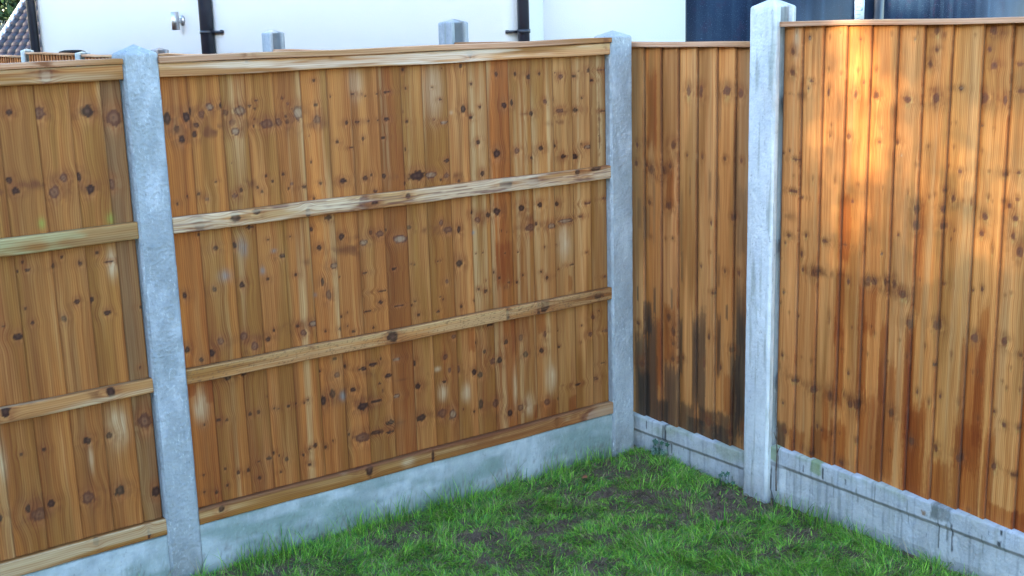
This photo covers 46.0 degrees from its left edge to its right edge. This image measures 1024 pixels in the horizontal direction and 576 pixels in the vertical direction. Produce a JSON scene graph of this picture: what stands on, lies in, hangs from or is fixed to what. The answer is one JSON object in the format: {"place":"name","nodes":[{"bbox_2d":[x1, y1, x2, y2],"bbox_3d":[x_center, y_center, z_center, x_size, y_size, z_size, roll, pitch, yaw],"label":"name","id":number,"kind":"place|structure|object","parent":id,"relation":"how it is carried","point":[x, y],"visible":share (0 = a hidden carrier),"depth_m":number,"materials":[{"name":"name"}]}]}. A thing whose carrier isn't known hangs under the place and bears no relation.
{"place":"outdoors","nodes":[
{"label":"outdoors","id":0,"kind":"place"},
{"bbox_2d":[0,0,41,54],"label":"tiled building","id":1,"kind":"structure","parent":0,"point":[14,37],"depth_m":43.36,"materials":[{"name":"tile"}]},
{"bbox_2d":[25,0,1023,54],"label":"house","id":2,"kind":"structure","parent":0,"point":[103,27],"depth_m":8.58,"materials":[{"name":"white painted plaster"},{"name":"dark glass"}]},
{"bbox_2d":[171,12,184,29],"bbox_3d":[-2.991,-2.388,10.799,0.106,0.158,0.088,-10,15,-34],"label":"wall light","id":3,"kind":"object","parent":2,"relation":"attached to","point":[176,21],"visible":1,"depth_m":10.77,"materials":[{"name":"metal"}]},
{"bbox_2d":[685,0,1023,41],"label":"glazed door","id":4,"kind":"structure","parent":2,"relation":"in","point":[705,20],"depth_m":8.52,"materials":[{"name":"blue glass"}]},
{"bbox_2d":[139,443,985,575],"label":"ground","id":5,"kind":"structure","parent":0,"point":[474,537],"depth_m":4.32,"materials":[{"name":"green plant"}]},
{"bbox_2d":[0,0,20,30],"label":"evergreen tree","id":6,"kind":"object","parent":5,"relation":"on","point":[9,7],"visible":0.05,"depth_m":56.30,"materials":[{"name":"green plant"}]},
{"bbox_2d":[20,49,33,61],"bbox_3d":[-4.947,-1.649,12.545,0.110,1.645,0.116,-10,15,-34],"label":"concrete post","id":7,"kind":"object","parent":5,"relation":"on","point":[24,57],"visible":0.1,"depth_m":12.34,"materials":[{"name":"grey concrete"}]},
{"bbox_2d":[59,50,85,52],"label":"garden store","id":8,"kind":"structure","parent":5,"relation":"on","point":[69,51],"depth_m":12.34,"materials":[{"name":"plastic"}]},
{"bbox_2d":[75,51,89,59],"bbox_3d":[-3.834,-1.329,11.014,0.110,1.630,0.116,-10,15,-34],"label":"concrete post","id":9,"kind":"object","parent":5,"relation":"on","point":[78,56],"visible":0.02,"depth_m":10.81,"materials":[{"name":"grey concrete"}]},
{"bbox_2d":[22,535,170,575],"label":"gravel board","id":10,"kind":"object","parent":5,"relation":"on","point":[148,557],"visible":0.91,"depth_m":3.89,"materials":[{"name":"concrete"}]},
{"bbox_2d":[0,58,166,575],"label":"fence panel","id":11,"kind":"object","parent":10,"relation":"on","point":[79,477],"visible":1,"depth_m":3.68,"materials":[{"name":"brown wood"}]},
{"bbox_2d":[111,44,203,575],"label":"concrete post","id":12,"kind":"object","parent":5,"relation":"on","point":[141,99],"visible":0.89,"depth_m":3.81,"materials":[{"name":"grey concrete"}]},
{"bbox_2d":[151,48,168,55],"bbox_3d":[-2.675,-1.024,9.413,0.110,1.670,0.116,-10,15,-34],"label":"concrete post","id":13,"kind":"object","parent":5,"relation":"on","point":[159,50],"visible":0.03,"depth_m":9.21,"materials":[{"name":"grey concrete"}]},
{"bbox_2d":[262,30,284,51],"bbox_3d":[-1.470,-0.742,7.739,0.110,1.786,0.116,-10,15,-34],"label":"concrete post","id":14,"kind":"object","parent":5,"relation":"on","point":[272,40],"visible":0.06,"depth_m":7.53,"materials":[{"name":"grey concrete"}]},
{"bbox_2d":[200,414,612,574],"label":"gravel board","id":15,"kind":"object","parent":5,"relation":"on","point":[226,536],"visible":0.69,"depth_m":4.47,"materials":[{"name":"concrete"}]},
{"bbox_2d":[158,37,612,524],"bbox_3d":[-0.347,-0.095,4.375,1.799,1.535,0.083,-10,15,-34],"label":"fence panel","id":16,"kind":"object","parent":15,"relation":"on","point":[390,260],"visible":1,"depth_m":4.29,"materials":[{"name":"brown wood"}]},
{"bbox_2d":[438,19,468,44],"bbox_3d":[-0.262,-0.421,6.071,0.110,1.822,0.116,-10,15,-34],"label":"concrete post","id":17,"kind":"object","parent":5,"relation":"on","point":[451,31],"visible":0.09,"depth_m":5.86,"materials":[{"name":"grey concrete"}]},
{"bbox_2d":[594,30,633,456],"bbox_3d":[0.423,-0.058,4.965,0.116,1.960,0.109,-10,15,-34],"label":"concrete post","id":18,"kind":"object","parent":5,"relation":"on","point":[618,94],"visible":0.73,"depth_m":4.88,"materials":[{"name":"grey concrete"}]},
{"bbox_2d":[651,438,669,457],"bbox_3d":[0.611,0.670,4.997,0.038,0.085,0.084,-10,15,-34],"label":"ivy plant","id":19,"kind":"object","parent":5,"relation":"on","point":[657,450],"visible":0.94,"depth_m":5.00,"materials":[{"name":"green plant"}]},
{"bbox_2d":[633,411,743,487],"bbox_3d":[0.353,0.588,5.430,0.052,0.240,1.950,-10,15,-34],"label":"gravel board","id":20,"kind":"object","parent":5,"relation":"on","point":[714,458],"visible":0.27,"depth_m":4.87,"materials":[{"name":"concrete"}]},
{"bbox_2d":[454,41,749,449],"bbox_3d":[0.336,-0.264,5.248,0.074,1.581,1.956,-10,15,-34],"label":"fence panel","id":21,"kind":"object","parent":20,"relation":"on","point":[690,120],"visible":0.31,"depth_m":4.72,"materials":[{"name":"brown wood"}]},
{"bbox_2d":[722,505,725,526],"bbox_3d":[0.761,0.818,4.337,0.014,0.088,0.023,-4,13,-9],"label":"grass shoot","id":22,"kind":"object","parent":5,"relation":"on","point":[724,517],"depth_m":4.34,"materials":[{"name":"green plant"}]},
{"bbox_2d":[718,471,734,489],"bbox_3d":[0.832,0.744,4.664,0.029,0.074,0.090,-10,15,-34],"label":"ivy plant","id":23,"kind":"object","parent":5,"relation":"on","point":[725,475],"visible":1,"depth_m":4.67,"materials":[{"name":"green plant"}]},
{"bbox_2d":[743,0,795,502],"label":"concrete post","id":24,"kind":"object","parent":5,"relation":"on","point":[767,40],"visible":0.78,"depth_m":4.36,"materials":[{"name":"grey concrete"}]},
{"bbox_2d":[774,426,779,490],"bbox_3d":[0.983,0.633,4.472,0.014,0.256,0.032,-10,15,-34],"label":"dry stem","id":25,"kind":"object","parent":5,"relation":"on","point":[777,449],"visible":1,"depth_m":4.47,"materials":[{"name":"brown plant"}]},
{"bbox_2d":[821,505,829,525],"bbox_3d":[1.116,0.805,4.301,0.030,0.101,0.014,-1,13,3],"label":"grass shoot","id":26,"kind":"object","parent":5,"relation":"on","point":[826,517],"depth_m":4.30,"materials":[{"name":"green plant"}]},
{"bbox_2d":[770,444,1023,575],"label":"gravel board","id":27,"kind":"object","parent":5,"relation":"on","point":[973,543],"visible":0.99,"depth_m":4.07,"materials":[{"name":"concrete"}]},
{"bbox_2d":[777,17,1023,532],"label":"fence panel","id":28,"kind":"object","parent":27,"relation":"on","point":[901,334],"visible":1,"depth_m":3.90,"materials":[{"name":"brown wood"}]},
{"bbox_3d":[-0.851,0.231,7.082,0.052,0.280,1.970,-10,15,-34],"label":"gravel board","id":29,"kind":"object","parent":5,"relation":"on","visible":0},
{"bbox_2d":[273,49,310,51],"bbox_3d":[-0.867,-0.612,6.902,0.074,1.470,1.977,-10,15,-34],"label":"fence panel","id":30,"kind":"object","parent":29,"relation":"on","point":[274,50],"visible":0.02,"depth_m":7.33,"materials":[{"name":"brown wood"}]},
{"bbox_3d":[-2.057,-0.068,8.753,0.052,0.200,1.965,-10,15,-34],"label":"gravel board","id":31,"kind":"object","parent":5,"relation":"on","visible":0},
{"bbox_2d":[158,53,197,55],"bbox_3d":[-2.073,-0.891,8.578,0.074,1.509,1.971,-10,15,-34],"label":"fence panel","id":32,"kind":"object","parent":31,"relation":"on","point":[169,54],"visible":0.02,"depth_m":8.98,"materials":[{"name":"brown wood"}]},
{"bbox_3d":[-3.238,-0.365,10.390,0.052,0.170,1.885,-10,15,-34],"label":"gravel board","id":33,"kind":"object","parent":5,"relation":"on","visible":0},
{"bbox_2d":[81,54,111,65],"bbox_3d":[-3.254,-1.187,10.215,0.074,1.536,1.891,-10,15,-34],"label":"fence panel","id":34,"kind":"object","parent":33,"relation":"on","point":[90,56],"visible":0.05,"depth_m":10.48,"materials":[{"name":"brown wood"}]},
{"bbox_3d":[-4.374,-0.684,11.955,0.052,0.170,1.805,-10,15,-34],"label":"gravel board","id":35,"kind":"object","parent":5,"relation":"on","visible":0},
{"bbox_2d":[25,52,74,67],"bbox_3d":[-4.391,-1.510,11.779,0.074,1.544,1.812,-10,15,-34],"label":"fence panel","id":36,"kind":"object","parent":35,"relation":"on","point":[40,56],"visible":0.1,"depth_m":11.70,"materials":[{"name":"brown wood"}]},
{"bbox_3d":[-5.505,-0.981,13.516,0.052,0.170,1.865,-10,15,-34],"label":"gravel board","id":37,"kind":"object","parent":5,"relation":"on","visible":0},
{"bbox_2d":[0,55,20,62],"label":"fence panel","id":38,"kind":"object","parent":37,"relation":"on","point":[10,58],"visible":0.04,"depth_m":12.91,"materials":[{"name":"brown wood"}]}
]}

